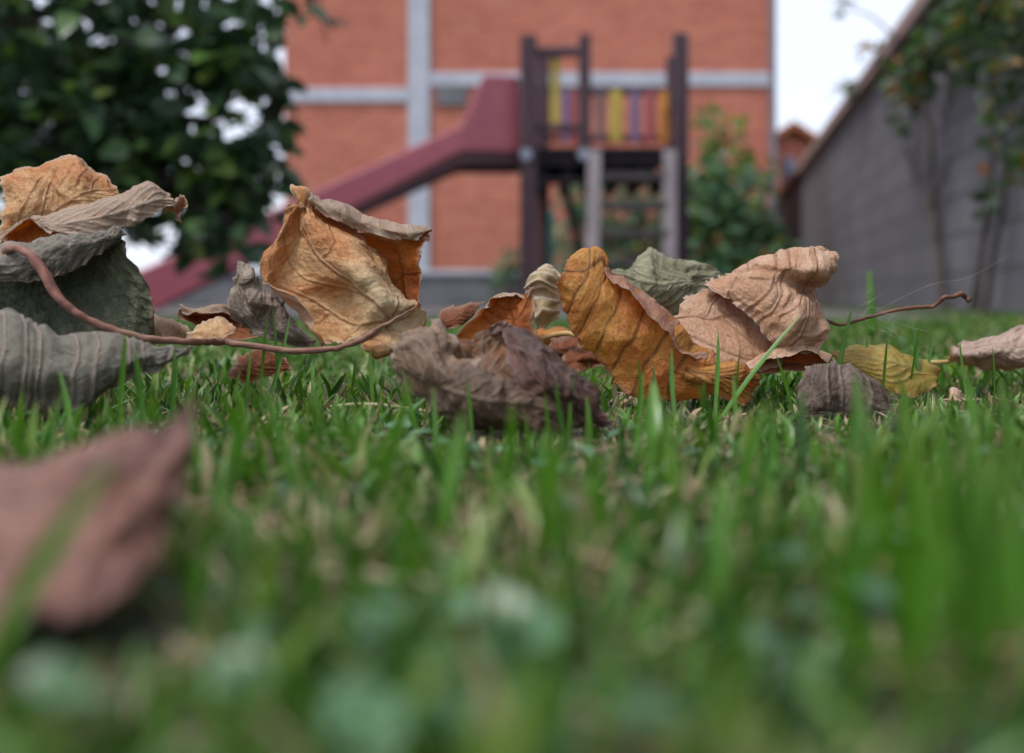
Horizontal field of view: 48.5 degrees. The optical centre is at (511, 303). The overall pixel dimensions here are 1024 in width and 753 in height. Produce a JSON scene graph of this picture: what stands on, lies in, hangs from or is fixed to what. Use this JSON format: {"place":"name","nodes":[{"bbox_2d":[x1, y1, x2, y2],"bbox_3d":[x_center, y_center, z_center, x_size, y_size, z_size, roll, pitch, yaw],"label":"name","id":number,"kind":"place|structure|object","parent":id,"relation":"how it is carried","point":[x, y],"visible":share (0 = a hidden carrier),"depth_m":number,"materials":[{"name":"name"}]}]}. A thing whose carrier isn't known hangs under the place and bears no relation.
{"place":"outdoors","nodes":[
{"label":"outdoors","id":0,"kind":"place"},
{"bbox_2d":[0,0,912,269],"label":"sky","id":1,"kind":"structure","parent":0,"point":[815,50],"materials":[{"name":"white"}]},
{"bbox_2d":[0,307,1023,752],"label":"ground","id":2,"kind":"structure","parent":0,"point":[144,624],"depth_m":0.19,"materials":[{"name":"green plant"}]},
{"bbox_2d":[0,226,156,344],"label":"fallen leaf","id":3,"kind":"object","parent":2,"relation":"on","point":[98,275],"visible":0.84,"depth_m":0.55,"materials":[{"name":"grey plant"}]},
{"bbox_2d":[0,154,187,243],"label":"fallen leaf","id":4,"kind":"object","parent":3,"relation":"on","point":[68,194],"visible":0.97,"depth_m":0.58,"materials":[{"name":"brown plant"}]},
{"bbox_2d":[0,308,192,410],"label":"fallen leaf","id":5,"kind":"object","parent":2,"relation":"on","point":[35,358],"visible":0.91,"depth_m":0.48,"materials":[{"name":"grey plant"}]},
{"bbox_2d":[0,399,197,628],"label":"fallen leaf","id":6,"kind":"object","parent":2,"relation":"on","point":[111,549],"visible":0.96,"depth_m":0.20,"materials":[{"name":"brown plant"}]},
{"bbox_2d":[154,314,190,337],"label":"fallen leaf","id":7,"kind":"object","parent":2,"relation":"on","point":[165,327],"visible":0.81,"depth_m":0.62,"materials":[{"name":"brown plant"}]},
{"bbox_2d":[0,0,348,278],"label":"broadleaf tree","id":8,"kind":"object","parent":2,"relation":"on","point":[85,96],"visible":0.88,"depth_m":4.04,"materials":[{"name":"green plant"}]},
{"bbox_2d":[186,316,235,338],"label":"fallen leaf","id":9,"kind":"object","parent":2,"relation":"on","point":[217,327],"visible":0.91,"depth_m":0.60,"materials":[{"name":"beige plant"}]},
{"bbox_2d":[1,184,431,359],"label":"fallen leaf","id":10,"kind":"object","parent":2,"relation":"on","point":[329,274],"visible":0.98,"depth_m":0.57,"materials":[{"name":"brown plant"}]},
{"bbox_2d":[177,304,257,340],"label":"fallen leaf","id":11,"kind":"object","parent":2,"relation":"on","point":[196,317],"visible":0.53,"depth_m":0.63,"materials":[{"name":"brown plant"}]},
{"bbox_2d":[228,349,292,382],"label":"fallen leaf","id":12,"kind":"object","parent":2,"relation":"on","point":[241,363],"visible":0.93,"depth_m":0.58,"materials":[{"name":"brown plant"}]},
{"bbox_2d":[227,260,315,347],"bbox_3d":[-0.127,0.000,0.597,0.047,0.046,0.020,0,0,0],"label":"fallen leaf","id":13,"kind":"object","parent":2,"relation":"on","point":[252,300],"visible":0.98,"depth_m":0.59,"materials":[{"name":"grey plant"}]},
{"bbox_2d":[293,508,419,575],"bbox_3d":[-0.031,0.048,0.230,0.002,0.008,0.037,0,0,34],"label":"straw","id":14,"kind":"object","parent":2,"relation":"on","point":[364,541],"visible":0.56,"depth_m":0.23,"materials":[{"name":"plant"}]},
{"bbox_2d":[165,270,561,307],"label":"wall","id":15,"kind":"structure","parent":2,"relation":"on","point":[442,288],"depth_m":13.60,"materials":[{"name":"concrete"}]},
{"bbox_2d":[330,402,429,413],"bbox_3d":[-0.060,0.048,0.522,0.052,0.005,0.002,0,0,17],"label":"straw","id":16,"kind":"object","parent":2,"relation":"on","point":[372,404],"visible":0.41,"depth_m":0.52,"materials":[{"name":"plant"}]},
{"bbox_2d":[439,302,484,329],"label":"fallen leaf","id":17,"kind":"object","parent":2,"relation":"on","point":[452,318],"visible":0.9,"depth_m":0.66,"materials":[{"name":"brown plant"}]},
{"bbox_2d":[455,287,536,340],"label":"fallen leaf","id":18,"kind":"object","parent":2,"relation":"on","point":[516,309],"visible":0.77,"depth_m":0.61,"materials":[{"name":"brown plant"}]},
{"bbox_2d":[390,318,611,430],"bbox_3d":[-0.005,0.029,0.467,0.091,0.045,0.044,0,0,0],"label":"fallen leaf","id":19,"kind":"object","parent":2,"relation":"on","point":[524,367],"visible":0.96,"depth_m":0.46,"materials":[{"name":"brown plant"}]},
{"bbox_2d":[487,241,519,294],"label":"shrub","id":20,"kind":"object","parent":2,"relation":"on","point":[507,269],"visible":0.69,"depth_m":12.84,"materials":[{"name":"green plant"}]},
{"bbox_2d":[0,361,1023,693],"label":"dry thatch","id":21,"kind":"object","parent":2,"relation":"on","point":[188,651],"visible":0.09,"depth_m":0.26,"materials":[{"name":"plant"}]},
{"bbox_2d":[18,408,1008,752],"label":"weeds","id":22,"kind":"object","parent":2,"relation":"on","point":[64,678],"visible":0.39,"depth_m":0.15,"materials":[{"name":"green plant"}]},
{"bbox_2d":[285,0,775,269],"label":"brick building","id":23,"kind":"structure","parent":2,"relation":"on","point":[381,80],"depth_m":16.00,"materials":[{"name":"brick"}]},
{"bbox_2d":[524,264,560,328],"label":"fallen leaf","id":24,"kind":"object","parent":2,"relation":"on","point":[542,280],"visible":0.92,"depth_m":0.65,"materials":[{"name":"beige plant"}]},
{"bbox_2d":[535,326,570,345],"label":"fallen leaf","id":25,"kind":"object","parent":2,"relation":"on","point":[541,332],"visible":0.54,"depth_m":0.63,"materials":[{"name":"plant"}]},
{"bbox_2d":[549,336,596,368],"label":"fallen leaf","id":26,"kind":"object","parent":2,"relation":"on","point":[562,345],"visible":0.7,"depth_m":0.61,"materials":[{"name":"brown plant"}]},
{"bbox_2d":[561,344,601,372],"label":"fallen leaf","id":27,"kind":"object","parent":2,"relation":"on","point":[578,358],"visible":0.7,"depth_m":0.60,"materials":[{"name":"brown plant"}]},
{"bbox_2d":[550,185,689,272],"bbox_3d":[1.111,-0.692,12.296,1.634,1.631,1.128,0,0,0],"label":"shrub","id":28,"kind":"object","parent":2,"relation":"on","point":[635,246],"visible":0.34,"depth_m":12.25,"materials":[{"name":"green plant"}]},
{"bbox_2d":[542,246,760,405],"bbox_3d":[0.066,0.011,0.575,0.115,0.080,0.040,0,0,17],"label":"fallen leaf","id":29,"kind":"object","parent":2,"relation":"on","point":[620,327],"visible":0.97,"depth_m":0.57,"materials":[{"name":"brown plant"}]},
{"bbox_2d":[612,247,723,315],"bbox_3d":[0.091,-0.009,0.661,0.070,0.048,0.023,0,0,-4],"label":"fallen leaf","id":30,"kind":"object","parent":2,"relation":"on","point":[667,283],"visible":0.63,"depth_m":0.66,"materials":[{"name":"green plant"}]},
{"bbox_2d":[689,102,780,252],"bbox_3d":[2.587,-1.124,13.379,1.194,2.477,0.791,0,0,0],"label":"shrub","id":31,"kind":"object","parent":2,"relation":"on","point":[713,142],"visible":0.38,"depth_m":13.34,"materials":[{"name":"leaves"},{"name":"bark"}]},
{"bbox_2d":[689,152,800,275],"bbox_3d":[2.420,-0.766,12.441,1.510,1.828,1.474,0,0,0],"label":"shrub","id":32,"kind":"object","parent":2,"relation":"on","point":[725,212],"visible":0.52,"depth_m":12.39,"materials":[{"name":"green plant"}]},
{"bbox_2d":[674,246,839,374],"bbox_3d":[0.128,0.003,0.600,0.085,0.069,0.052,0,0,20],"label":"fallen leaf","id":33,"kind":"object","parent":2,"relation":"on","point":[774,296],"visible":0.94,"depth_m":0.59,"materials":[{"name":"brown plant"}]},
{"bbox_2d":[781,157,793,243],"bbox_3d":[4.848,-1.194,20.000,0.236,2.769,0.236,0,0,0],"label":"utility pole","id":34,"kind":"object","parent":2,"relation":"on","point":[787,165],"visible":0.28,"depth_m":19.92,"materials":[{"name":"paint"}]},
{"bbox_2d":[796,360,896,411],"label":"fallen leaf","id":35,"kind":"object","parent":2,"relation":"on","point":[828,388],"visible":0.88,"depth_m":0.54,"materials":[{"name":"plant"}]},
{"bbox_2d":[868,271,876,335],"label":"grass shoot","id":36,"kind":"object","parent":2,"relation":"on","point":[872,322],"depth_m":1.50,"materials":[{"name":"green plant"}]},
{"bbox_2d":[831,344,940,397],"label":"fallen leaf","id":37,"kind":"object","parent":2,"relation":"on","point":[869,360],"visible":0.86,"depth_m":0.62,"materials":[{"name":"yellow plant"}]},
{"bbox_2d":[826,291,971,325],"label":"dry stalk","id":38,"kind":"object","parent":2,"relation":"on","point":[965,297],"visible":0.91,"depth_m":0.62,"materials":[{"name":"brown plant"}]},
{"bbox_2d":[861,261,998,345],"bbox_3d":[0.248,0.000,0.637,0.131,0.059,0.029,0,0,-28],"label":"spider silk","id":39,"kind":"object","parent":38,"relation":"attached to","point":[894,315],"visible":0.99,"depth_m":0.62},
{"bbox_2d":[776,0,1023,313],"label":"block wall","id":40,"kind":"structure","parent":2,"relation":"on","point":[848,192],"depth_m":8.05,"materials":[{"name":"concrete"}]},
{"bbox_2d":[823,0,1000,311],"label":"climbing vine","id":41,"kind":"object","parent":40,"relation":"attached to","point":[918,74],"visible":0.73,"depth_m":6.64,"materials":[{"name":"green plant"}]},
{"bbox_2d":[926,0,1023,313],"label":"climbing vine","id":42,"kind":"object","parent":40,"relation":"attached to","point":[1007,16],"visible":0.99,"depth_m":5.10,"materials":[{"name":"green plant"}]},
{"bbox_2d":[936,387,977,400],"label":"fallen leaf","id":43,"kind":"object","parent":2,"relation":"on","point":[956,391],"visible":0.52,"depth_m":0.61,"materials":[{"name":"beige plant"}]},
{"bbox_2d":[927,325,1023,370],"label":"fallen leaf","id":44,"kind":"object","parent":2,"relation":"on","point":[1008,348],"visible":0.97,"depth_m":0.67,"materials":[{"name":"beige plant"}]},
{"bbox_2d":[154,308,991,318],"bbox_3d":[-2.900,0.051,8.500,12.200,0.001,9.800,0,0,0],"label":"play area","id":45,"kind":"object","parent":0,"point":[166,312],"depth_m":5.15,"materials":[{"name":"green plant"}]},
{"bbox_2d":[140,32,688,309],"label":"play tower","id":46,"kind":"structure","parent":45,"relation":"on","point":[496,130],"depth_m":8.84,"materials":[{"name":"red plastic"}]},
{"bbox_2d":[549,210,553,266],"bbox_3d":[0.378,-0.442,11.600,0.108,1.029,0.108,0,0,0],"label":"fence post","id":47,"kind":"object","parent":45,"relation":"on","point":[551,237],"visible":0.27,"depth_m":11.55,"materials":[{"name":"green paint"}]},
{"bbox_2d":[776,120,817,190],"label":"house","id":48,"kind":"structure","parent":0,"point":[795,139],"depth_m":30.50,"materials":[{"name":"orange brick"}]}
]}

